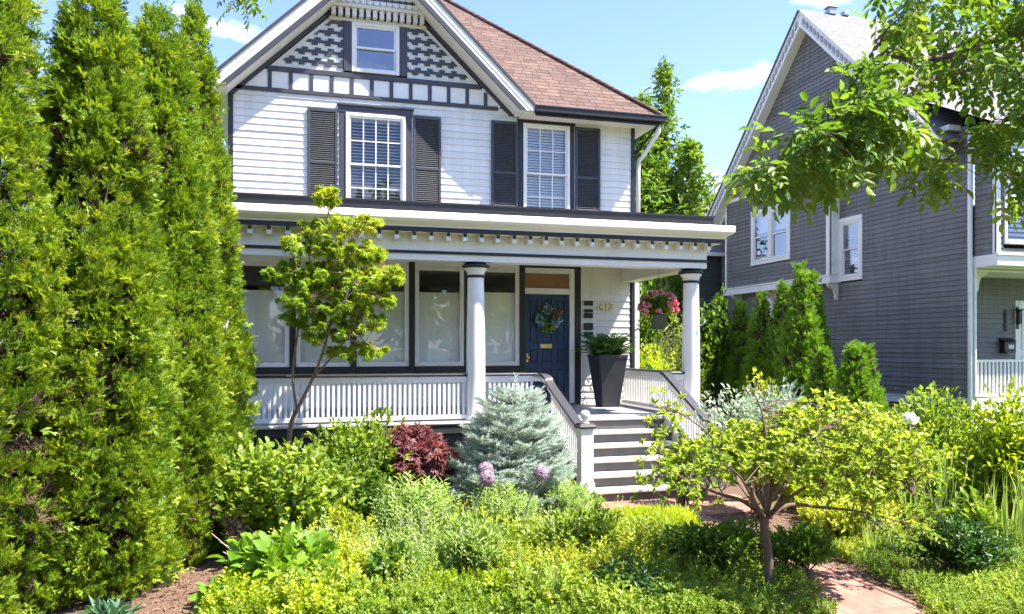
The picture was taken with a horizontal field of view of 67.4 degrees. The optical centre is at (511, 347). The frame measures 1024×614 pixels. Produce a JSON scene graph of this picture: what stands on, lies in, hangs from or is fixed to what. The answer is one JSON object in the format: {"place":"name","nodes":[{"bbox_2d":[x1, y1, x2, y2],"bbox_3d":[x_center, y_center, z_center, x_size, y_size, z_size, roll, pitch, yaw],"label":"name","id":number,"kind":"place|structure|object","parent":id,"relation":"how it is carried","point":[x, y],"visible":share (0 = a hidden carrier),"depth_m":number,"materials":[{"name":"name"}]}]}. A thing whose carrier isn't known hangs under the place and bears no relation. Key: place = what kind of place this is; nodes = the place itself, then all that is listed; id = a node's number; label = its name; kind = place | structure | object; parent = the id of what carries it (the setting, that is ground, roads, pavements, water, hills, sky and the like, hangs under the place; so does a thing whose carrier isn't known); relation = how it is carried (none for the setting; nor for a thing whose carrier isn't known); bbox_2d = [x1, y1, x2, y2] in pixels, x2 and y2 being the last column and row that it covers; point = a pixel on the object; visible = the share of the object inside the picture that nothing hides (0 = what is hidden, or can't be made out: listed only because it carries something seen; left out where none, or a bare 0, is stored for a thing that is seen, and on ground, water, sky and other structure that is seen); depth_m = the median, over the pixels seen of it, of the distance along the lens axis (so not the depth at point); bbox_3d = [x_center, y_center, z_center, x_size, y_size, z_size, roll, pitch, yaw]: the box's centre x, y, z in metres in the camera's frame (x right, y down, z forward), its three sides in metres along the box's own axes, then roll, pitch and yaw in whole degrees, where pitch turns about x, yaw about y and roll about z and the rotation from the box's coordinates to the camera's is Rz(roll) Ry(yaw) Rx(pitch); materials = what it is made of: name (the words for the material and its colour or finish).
{"place":"outdoors","nodes":[
{"label":"outdoors","id":0,"kind":"place"},
{"bbox_2d":[193,0,274,32],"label":"street tree","id":1,"kind":"object","parent":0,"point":[245,3],"visible":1,"depth_m":4.95,"materials":[{"name":"green plant"}]},
{"bbox_2d":[0,463,1023,613],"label":"soil","id":2,"kind":"structure","parent":0,"point":[786,518],"depth_m":6.77,"materials":[{"name":"brown soil"}]},
{"bbox_2d":[0,0,89,613],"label":"arborvitae","id":3,"kind":"object","parent":2,"relation":"on","point":[26,135],"visible":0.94,"depth_m":5.69,"materials":[{"name":"green plant"}]},
{"bbox_2d":[2,0,190,610],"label":"arborvitae","id":4,"kind":"object","parent":2,"relation":"on","point":[105,154],"visible":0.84,"depth_m":6.17,"materials":[{"name":"green plant"}]},
{"bbox_2d":[76,595,144,613],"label":"perennial","id":5,"kind":"object","parent":2,"relation":"on","point":[99,606],"visible":1,"depth_m":5.67,"materials":[{"name":"green plant"}]},
{"bbox_2d":[86,0,235,572],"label":"arborvitae","id":6,"kind":"object","parent":2,"relation":"on","point":[188,215],"visible":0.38,"depth_m":7.29,"materials":[{"name":"green plant"}]},
{"bbox_2d":[100,566,223,613],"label":"leaf litter","id":7,"kind":"object","parent":2,"relation":"on","point":[176,599],"visible":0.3,"depth_m":6.35,"materials":[{"name":"brown plant"}]},
{"bbox_2d":[163,0,262,515],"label":"arborvitae","id":8,"kind":"object","parent":2,"relation":"on","point":[243,384],"visible":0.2,"depth_m":8.73,"materials":[{"name":"green plant"}]},
{"bbox_2d":[187,574,240,611],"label":"perennial","id":9,"kind":"object","parent":2,"relation":"on","point":[202,588],"visible":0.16,"depth_m":6.01,"materials":[{"name":"green plant"}]},
{"bbox_2d":[222,509,249,540],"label":"dried flower","id":10,"kind":"object","parent":2,"relation":"on","point":[232,525],"visible":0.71,"depth_m":7.18,"materials":[{"name":"brown plant"}]},
{"bbox_2d":[211,525,272,554],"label":"dead canes","id":11,"kind":"object","parent":2,"relation":"on","point":[220,541],"visible":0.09,"depth_m":6.90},
{"bbox_2d":[206,520,344,582],"bbox_3d":[-1.829,1.756,6.498,1.105,0.583,1.154,0,0,38],"label":"perennial","id":12,"kind":"object","parent":2,"relation":"on","point":[259,548],"visible":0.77,"depth_m":6.32,"materials":[{"name":"green plant"}]},
{"bbox_2d":[190,521,373,613],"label":"ground cover","id":13,"kind":"object","parent":2,"relation":"on","point":[247,585],"visible":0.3,"depth_m":5.73,"materials":[{"name":"green plant"}]},
{"bbox_2d":[196,429,367,535],"bbox_3d":[-2.292,1.431,7.706,1.638,1.232,1.726,0,0,-15],"label":"hydrangea","id":14,"kind":"object","parent":2,"relation":"on","point":[277,490],"visible":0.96,"depth_m":7.35,"materials":[{"name":"green plant"}]},
{"bbox_2d":[260,184,405,453],"bbox_3d":[-2.245,-0.012,9.662,1.794,4.108,2.400,0,0,-15],"label":"maple tree","id":15,"kind":"object","parent":2,"relation":"on","point":[381,277],"visible":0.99,"depth_m":9.43,"materials":[{"name":"green plant"}]},
{"bbox_2d":[323,503,377,543],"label":"mound plant","id":16,"kind":"object","parent":2,"relation":"on","point":[341,518],"visible":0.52,"depth_m":7.28,"materials":[{"name":"yellow plant"}]},
{"bbox_2d":[323,435,402,521],"bbox_3d":[-1.752,1.495,8.324,1.038,1.104,0.874,0,0,-44],"label":"barberry","id":17,"kind":"object","parent":2,"relation":"on","point":[367,484],"visible":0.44,"depth_m":8.26,"materials":[{"name":"green plant"}]},
{"bbox_2d":[305,405,424,521],"bbox_3d":[-1.786,1.360,9.144,1.341,1.371,1.514,0,0,-15],"label":"shrub","id":18,"kind":"object","parent":2,"relation":"on","point":[363,432],"visible":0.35,"depth_m":8.81,"materials":[{"name":"green plant"}]},
{"bbox_2d":[358,536,428,583],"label":"mound plant","id":19,"kind":"object","parent":2,"relation":"on","point":[393,549],"visible":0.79,"depth_m":6.33,"materials":[{"name":"green plant"}]},
{"bbox_2d":[367,470,465,544],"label":"perennial","id":20,"kind":"object","parent":2,"relation":"on","point":[410,502],"visible":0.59,"depth_m":7.56,"materials":[{"name":"green plant"}]},
{"bbox_2d":[380,420,461,493],"bbox_3d":[-1.087,1.443,9.142,1.149,1.198,1.170,0,0,-15],"label":"red maple","id":21,"kind":"object","parent":2,"relation":"on","point":[430,454],"visible":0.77,"depth_m":8.86,"materials":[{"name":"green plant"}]},
{"bbox_2d":[400,505,487,573],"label":"flower spikes","id":22,"kind":"object","parent":2,"relation":"on","point":[454,552],"visible":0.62,"depth_m":6.86,"materials":[{"name":"green plant"}]},
{"bbox_2d":[245,489,680,613],"bbox_3d":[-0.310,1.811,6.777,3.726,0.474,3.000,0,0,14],"label":"broad ground cover","id":23,"kind":"object","parent":2,"relation":"on","point":[521,594],"visible":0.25,"depth_m":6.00,"materials":[{"name":"green plant"}]},
{"bbox_2d":[353,482,602,520],"bbox_3d":[-1.381,1.844,9.378,5.097,0.394,1.209,0,0,-3],"label":"side ground cover","id":24,"kind":"object","parent":2,"relation":"on","point":[594,497],"depth_m":9.50,"materials":[{"name":"green plant"}]},
{"bbox_2d":[436,506,522,569],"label":"mound plant","id":25,"kind":"object","parent":2,"relation":"on","point":[485,534],"visible":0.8,"depth_m":6.81,"materials":[{"name":"green plant"}]},
{"bbox_2d":[316,565,650,613],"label":"green ground cover","id":26,"kind":"object","parent":2,"relation":"on","point":[572,604],"visible":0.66,"depth_m":5.70,"materials":[{"name":"green plant"}]},
{"bbox_2d":[473,462,493,517],"bbox_3d":[-0.302,1.601,7.856,0.235,0.879,0.170,0,0,11],"label":"allium","id":27,"kind":"object","parent":2,"relation":"on","point":[482,466],"visible":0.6,"depth_m":7.81,"materials":[{"name":"plant"}]},
{"bbox_2d":[288,486,680,590],"bbox_3d":[-0.233,1.761,7.505,3.964,0.557,2.691,0,0,-15],"label":"pale ground cover","id":28,"kind":"object","parent":2,"relation":"on","point":[437,536],"visible":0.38,"depth_m":6.83,"materials":[{"name":"green plant"}]},
{"bbox_2d":[473,470,495,515],"bbox_3d":[-0.320,1.624,7.579,0.324,0.834,0.166,0,0,-15],"label":"allium","id":29,"kind":"object","parent":2,"relation":"on","point":[487,478],"visible":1,"depth_m":7.55,"materials":[{"name":"plant"}]},
{"bbox_2d":[465,481,542,524],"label":"perennial","id":30,"kind":"object","parent":2,"relation":"on","point":[506,500],"visible":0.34,"depth_m":8.00,"materials":[{"name":"green plant"}]},
{"bbox_2d":[444,373,586,516],"bbox_3d":[0.005,1.155,8.956,1.702,1.770,1.653,0,0,-15],"label":"blue spruce","id":31,"kind":"object","parent":2,"relation":"on","point":[510,444],"visible":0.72,"depth_m":8.61,"materials":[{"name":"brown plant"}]},
{"bbox_2d":[475,560,560,596],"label":"mound plant","id":32,"kind":"object","parent":2,"relation":"on","point":[498,575],"visible":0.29,"depth_m":6.09,"materials":[{"name":"green plant"}]},
{"bbox_2d":[523,465,548,522],"bbox_3d":[0.229,1.607,7.646,0.332,0.868,0.170,0,0,-41],"label":"allium","id":33,"kind":"object","parent":2,"relation":"on","point":[540,472],"visible":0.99,"depth_m":7.65,"materials":[{"name":"plant"}]},
{"bbox_2d":[513,550,570,603],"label":"iris","id":34,"kind":"object","parent":2,"relation":"on","point":[553,583],"visible":0.32,"depth_m":5.78,"materials":[{"name":"green plant"}]},
{"bbox_2d":[505,501,590,551],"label":"flower spikes","id":35,"kind":"object","parent":2,"relation":"on","point":[550,519],"visible":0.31,"depth_m":7.19,"materials":[{"name":"green plant"}]},
{"bbox_2d":[527,477,601,518],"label":"perennial","id":36,"kind":"object","parent":2,"relation":"on","point":[566,492],"visible":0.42,"depth_m":8.44,"materials":[{"name":"green plant"}]},
{"bbox_2d":[536,500,630,549],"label":"mound plant","id":37,"kind":"object","parent":2,"relation":"on","point":[590,522],"visible":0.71,"depth_m":7.03,"materials":[{"name":"green plant"}]},
{"bbox_2d":[579,557,677,601],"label":"box shrub","id":38,"kind":"object","parent":2,"relation":"on","point":[642,576],"visible":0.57,"depth_m":6.09,"materials":[{"name":"green plant"}]},
{"bbox_2d":[606,501,705,526],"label":"grass","id":39,"kind":"structure","parent":2,"relation":"on","point":[685,514],"depth_m":8.65,"materials":[{"name":"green plant"}]},
{"bbox_2d":[638,576,739,613],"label":"box shrub","id":40,"kind":"object","parent":2,"relation":"on","point":[687,591],"visible":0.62,"depth_m":5.82,"materials":[{"name":"green plant"}]},
{"bbox_2d":[649,516,763,570],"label":"box shrub","id":41,"kind":"object","parent":2,"relation":"on","point":[728,540],"visible":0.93,"depth_m":6.81,"materials":[{"name":"green plant"}]},
{"bbox_2d":[580,526,837,613],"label":"front ground cover","id":42,"kind":"object","parent":2,"relation":"on","point":[691,567],"visible":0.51,"depth_m":6.17,"materials":[{"name":"green plant"}]},
{"bbox_2d":[739,366,780,502],"bbox_3d":[3.275,1.137,10.118,0.561,1.810,0.637,0,0,10],"label":"spirea","id":43,"kind":"object","parent":2,"relation":"on","point":[759,388],"visible":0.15,"depth_m":10.05,"materials":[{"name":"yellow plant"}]},
{"bbox_2d":[694,376,825,520],"bbox_3d":[2.921,1.184,9.359,1.632,1.722,1.268,0,0,43],"label":"dogwood","id":44,"kind":"object","parent":2,"relation":"on","point":[747,403],"visible":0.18,"depth_m":9.21,"materials":[{"name":"white plant"}]},
{"bbox_2d":[753,518,841,575],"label":"box shrub","id":45,"kind":"object","parent":2,"relation":"on","point":[805,547],"visible":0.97,"depth_m":6.73,"materials":[{"name":"green plant"}]},
{"bbox_2d":[630,384,972,591],"bbox_3d":[2.422,1.191,6.384,2.963,1.748,1.863,0,0,0],"label":"tree","id":46,"kind":"object","parent":2,"relation":"on","point":[786,444],"visible":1,"depth_m":6.12,"materials":[{"name":"green plant"}]},
{"bbox_2d":[814,495,900,535],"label":"mound plant","id":47,"kind":"object","parent":2,"relation":"on","point":[828,517],"visible":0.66,"depth_m":7.85,"materials":[{"name":"yellow plant"}]},
{"bbox_2d":[809,412,908,499],"bbox_3d":[4.527,1.438,10.042,1.866,1.218,1.540,0,0,-15],"label":"shrub","id":48,"kind":"object","parent":2,"relation":"on","point":[831,466],"visible":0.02,"depth_m":9.84,"materials":[{"name":"green plant"}]},
{"bbox_2d":[713,0,1023,234],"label":"street tree","id":49,"kind":"object","parent":2,"relation":"on","point":[840,149],"visible":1,"depth_m":3.08,"materials":[{"name":"green plant"}]},
{"bbox_2d":[768,429,977,502],"bbox_3d":[6.828,1.623,10.852,7.464,0.848,3.185,0,0,-15],"label":"bed filler","id":50,"kind":"object","parent":2,"relation":"on","point":[791,487],"depth_m":9.43,"materials":[{"name":"green plant"}]},
{"bbox_2d":[851,508,904,561],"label":"iris","id":51,"kind":"object","parent":2,"relation":"on","point":[873,543],"visible":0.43,"depth_m":7.33,"materials":[{"name":"green plant"}]},
{"bbox_2d":[792,495,1013,560],"bbox_3d":[4.683,1.853,8.643,3.787,0.377,2.067,0,0,-15],"label":"golden ground cover","id":52,"kind":"object","parent":2,"relation":"on","point":[807,512],"visible":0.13,"depth_m":8.16,"materials":[{"name":"yellow plant"}]},
{"bbox_2d":[902,411,919,441],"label":"white flower","id":53,"kind":"object","parent":2,"relation":"on","point":[913,417],"visible":0.67,"depth_m":10.39,"materials":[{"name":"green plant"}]},
{"bbox_2d":[878,381,975,460],"bbox_3d":[6.135,1.256,11.284,1.776,1.581,1.193,0,0,-35],"label":"peony","id":54,"kind":"object","parent":2,"relation":"on","point":[939,428],"visible":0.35,"depth_m":11.05,"materials":[{"name":"green plant"}]},
{"bbox_2d":[836,532,1023,613],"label":"pachysandra","id":55,"kind":"object","parent":2,"relation":"on","point":[1005,577],"visible":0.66,"depth_m":6.28,"materials":[{"name":"green plant"}]},
{"bbox_2d":[897,437,968,523],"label":"iris","id":56,"kind":"object","parent":2,"relation":"on","point":[942,489],"visible":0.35,"depth_m":8.07,"materials":[{"name":"green plant"}]},
{"bbox_2d":[883,441,1015,510],"bbox_3d":[5.178,1.532,8.937,1.732,1.032,1.578,0,0,-15],"label":"shrub","id":57,"kind":"object","parent":2,"relation":"on","point":[956,451],"visible":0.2,"depth_m":8.51,"materials":[{"name":"green plant"}]},
{"bbox_2d":[880,508,1022,575],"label":"box shrub","id":58,"kind":"object","parent":2,"relation":"on","point":[977,547],"visible":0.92,"depth_m":6.60,"materials":[{"name":"green plant"}]},
{"bbox_2d":[929,374,1023,518],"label":"forsythia","id":59,"kind":"object","parent":2,"relation":"on","point":[999,441],"visible":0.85,"depth_m":8.30,"materials":[{"name":"green plant"}]},
{"bbox_2d":[942,485,1018,535],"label":"mound plant","id":60,"kind":"object","parent":2,"relation":"on","point":[975,510],"visible":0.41,"depth_m":7.65,"materials":[{"name":"green plant"}]},
{"bbox_2d":[972,455,1023,544],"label":"iris","id":61,"kind":"object","parent":2,"relation":"on","point":[1018,517],"visible":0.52,"depth_m":7.42,"materials":[{"name":"green plant"}]},
{"bbox_2d":[0,0,1023,342],"label":"sky","id":62,"kind":"structure","parent":0,"point":[725,52],"materials":[{"name":"blue"}]},
{"bbox_2d":[596,494,932,613],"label":"path","id":63,"kind":"structure","parent":0,"point":[850,596],"depth_m":6.49,"materials":[{"name":"brick"}]},
{"bbox_2d":[660,426,709,505],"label":"shrub","id":64,"kind":"object","parent":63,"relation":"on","point":[682,500],"visible":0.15,"depth_m":9.88,"materials":[{"name":"green plant"}]},
{"label":"ground","id":65,"kind":"structure","parent":0,"visible":0},
{"bbox_2d":[211,0,735,501],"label":"house","id":66,"kind":"structure","parent":65,"relation":"on","point":[483,166],"depth_m":13.10,"materials":[{"name":"white wood"}]},
{"bbox_2d":[234,257,289,366],"bbox_3d":[-4.167,-0.600,12.769,0.900,1.840,0.117,0,0,-15],"label":"window","id":67,"kind":"structure","parent":66,"relation":"in","point":[273,345],"depth_m":12.83,"materials":[{"name":"white glass"}]},
{"bbox_2d":[296,258,349,366],"bbox_3d":[-3.203,-0.600,13.033,0.900,1.840,0.117,0,0,-15],"label":"window","id":68,"kind":"structure","parent":66,"relation":"in","point":[306,355],"depth_m":13.02,"materials":[{"name":"white glass"}]},
{"bbox_2d":[337,103,413,200],"bbox_3d":[-2.357,-3.167,13.276,1.310,1.985,0.185,0,0,-15],"label":"window","id":69,"kind":"structure","parent":66,"relation":"in","point":[348,113],"depth_m":13.28,"materials":[{"name":"white paint"}]},
{"bbox_2d":[344,21,406,76],"bbox_3d":[-2.353,-5.151,13.243,1.070,0.861,0.112,0,0,-15],"label":"window","id":70,"kind":"structure","parent":66,"relation":"in","point":[350,27],"depth_m":13.21,"materials":[{"name":"white paint"}]},
{"bbox_2d":[356,261,408,366],"bbox_3d":[-2.238,-0.600,13.297,0.900,1.840,0.117,0,0,-15],"label":"window","id":71,"kind":"structure","parent":66,"relation":"in","point":[396,334],"depth_m":13.36,"materials":[{"name":"white glass"}]},
{"bbox_2d":[415,262,463,365],"bbox_3d":[-1.283,-0.600,13.558,0.880,1.840,0.117,0,0,-15],"label":"window","id":72,"kind":"structure","parent":66,"relation":"in","point":[439,317],"depth_m":13.59,"materials":[{"name":"white glass"}]},
{"bbox_2d":[484,264,518,365],"bbox_3d":[-0.309,-0.600,13.825,0.900,1.840,0.117,0,0,-15],"label":"window","id":73,"kind":"structure","parent":66,"relation":"in","point":[501,309],"depth_m":13.89,"materials":[{"name":"white glass"}]},
{"bbox_2d":[517,117,574,208],"bbox_3d":[0.619,-3.215,14.090,1.150,2.050,0.185,0,0,-15],"label":"window","id":74,"kind":"structure","parent":66,"relation":"in","point":[525,126],"depth_m":14.12,"materials":[{"name":"white paint"}]},
{"bbox_2d":[525,294,568,402],"bbox_3d":[0.645,0.015,14.052,0.860,1.990,0.153,0,0,-15],"label":"door","id":75,"kind":"structure","parent":66,"relation":"in","point":[548,353],"depth_m":14.08,"materials":[{"name":"blue wood"}]},
{"bbox_2d":[535,303,563,333],"bbox_3d":[0.678,-0.540,14.014,0.564,0.575,0.159,0,0,-15],"label":"wreath","id":76,"kind":"object","parent":66,"relation":"attached to","point":[545,325],"visible":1,"depth_m":13.99,"materials":[{"name":"green plant"}]},
{"bbox_2d":[587,355,627,406],"bbox_3d":[1.698,0.580,13.652,0.574,0.920,0.574,0,0,-15],"label":"planter","id":77,"kind":"object","parent":66,"relation":"on","point":[607,372],"visible":0.91,"depth_m":13.45,"materials":[{"name":"grey plastic"}]},
{"bbox_2d":[571,330,635,354],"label":"fern","id":78,"kind":"object","parent":77,"relation":"in","point":[601,344],"visible":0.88,"depth_m":13.46,"materials":[{"name":"green plant"}]},
{"bbox_2d":[635,269,681,337],"bbox_3d":[2.405,-0.857,12.630,0.756,1.385,0.721,0,0,-15],"label":"hanging basket","id":79,"kind":"object","parent":66,"relation":"hanging from","point":[651,305],"visible":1,"depth_m":12.51,"materials":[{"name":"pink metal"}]},
{"bbox_2d":[637,279,672,369],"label":"shrub","id":80,"kind":"object","parent":65,"relation":"on","point":[648,333],"visible":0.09,"depth_m":20.61,"materials":[{"name":"green plant"}]},
{"bbox_2d":[639,339,675,370],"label":"shrub","id":81,"kind":"object","parent":65,"relation":"on","point":[658,366],"visible":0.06,"depth_m":15.86,"materials":[{"name":"yellow plant"}]},
{"bbox_2d":[645,274,706,366],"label":"tree","id":82,"kind":"object","parent":65,"relation":"on","point":[670,284],"visible":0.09,"depth_m":23.73,"materials":[{"name":"green plant"}]},
{"bbox_2d":[633,55,719,320],"bbox_3d":[5.665,-4.533,29.055,4.944,13.155,4.525,0,0,-15],"label":"tree","id":83,"kind":"object","parent":65,"relation":"on","point":[671,190],"visible":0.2,"depth_m":28.20,"materials":[{"name":"green plant"}]},
{"bbox_2d":[639,311,713,399],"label":"shrub","id":84,"kind":"object","parent":65,"relation":"on","point":[677,363],"visible":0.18,"depth_m":17.79,"materials":[{"name":"green plant"}]},
{"bbox_2d":[675,283,738,415],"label":"shrub","id":85,"kind":"object","parent":65,"relation":"on","point":[711,340],"visible":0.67,"depth_m":19.72,"materials":[{"name":"green plant"}]},
{"bbox_2d":[700,292,737,409],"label":"cedar","id":86,"kind":"object","parent":65,"relation":"on","point":[723,308],"visible":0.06,"depth_m":20.53,"materials":[{"name":"green plant"}]},
{"bbox_2d":[715,298,757,421],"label":"cedar","id":87,"kind":"object","parent":65,"relation":"on","point":[736,359],"visible":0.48,"depth_m":19.70,"materials":[{"name":"green plant"}]},
{"bbox_2d":[733,290,772,420],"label":"cedar","id":88,"kind":"object","parent":65,"relation":"on","point":[756,345],"visible":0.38,"depth_m":19.00,"materials":[{"name":"green plant"}]},
{"bbox_2d":[759,278,805,402],"bbox_3d":[6.553,0.227,18.585,1.475,3.906,1.374,0,0,-15],"label":"cedar","id":89,"kind":"object","parent":65,"relation":"on","point":[779,307],"visible":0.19,"depth_m":18.50,"materials":[{"name":"green plant"}]},
{"bbox_2d":[769,259,829,409],"bbox_3d":[6.405,0.092,17.123,1.575,4.167,1.703,0,0,-15],"label":"cedar","id":90,"kind":"object","parent":65,"relation":"on","point":[801,320],"visible":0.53,"depth_m":16.92,"materials":[{"name":"green plant"}]},
{"bbox_2d":[792,268,836,383],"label":"cedar","id":91,"kind":"object","parent":65,"relation":"on","point":[817,293],"visible":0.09,"depth_m":17.87,"materials":[{"name":"green plant"}]},
{"bbox_2d":[799,345,838,443],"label":"cedar","id":92,"kind":"object","parent":65,"relation":"on","point":[823,374],"visible":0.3,"depth_m":15.78,"materials":[{"name":"green plant"}]},
{"bbox_2d":[700,514,937,613],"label":"path edging","id":93,"kind":"object","parent":65,"relation":"on","point":[866,583],"visible":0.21,"depth_m":6.43,"materials":[{"name":"brick"}]},
{"bbox_2d":[662,5,1023,439],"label":"house","id":94,"kind":"structure","parent":65,"relation":"on","point":[926,297],"depth_m":19.48,"materials":[{"name":"grey wood"}]},
{"bbox_2d":[753,211,768,261],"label":"window","id":95,"kind":"structure","parent":94,"relation":"in","point":[763,222],"depth_m":24.44,"materials":[{"name":"white paint"}]},
{"bbox_2d":[770,208,786,258],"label":"window","id":96,"kind":"structure","parent":94,"relation":"in","point":[783,222],"depth_m":23.64,"materials":[{"name":"white paint"}]},
{"bbox_2d":[838,214,862,281],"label":"window","id":97,"kind":"structure","parent":94,"relation":"in","point":[857,219],"depth_m":20.75,"materials":[{"name":"white paint"}]},
{"bbox_2d":[999,338,1015,353],"bbox_3d":[12.035,-0.046,18.614,0.380,0.388,0.193,0,0,-15],"label":"mailbox","id":98,"kind":"object","parent":94,"relation":"attached to","point":[1007,345],"visible":1,"depth_m":18.57,"materials":[{"name":"black paint"}]},
{"bbox_2d":[1003,138,1023,244],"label":"window","id":99,"kind":"structure","parent":94,"relation":"in","point":[1014,241],"depth_m":16.55,"materials":[{"name":"white paint"}]},
{"bbox_2d":[1015,307,1023,328],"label":"wall lamp","id":100,"kind":"object","parent":94,"relation":"attached to","point":[1018,315],"visible":1,"depth_m":18.70,"materials":[{"name":"black metal"}]},
{"bbox_2d":[1019,305,1023,392],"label":"door","id":101,"kind":"structure","parent":94,"relation":"in","point":[1021,326],"depth_m":18.86,"materials":[{"name":"white paint"}]},
{"bbox_2d":[824,338,883,443],"bbox_3d":[6.620,0.998,14.888,1.310,2.373,1.328,0,0,-15],"label":"cedar","id":102,"kind":"object","parent":65,"relation":"on","point":[854,377],"visible":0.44,"depth_m":14.73,"materials":[{"name":"green plant"}]},
{"bbox_2d":[857,341,889,425],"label":"cedar","id":103,"kind":"object","parent":65,"relation":"on","point":[880,390],"visible":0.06,"depth_m":15.12,"materials":[{"name":"green plant"}]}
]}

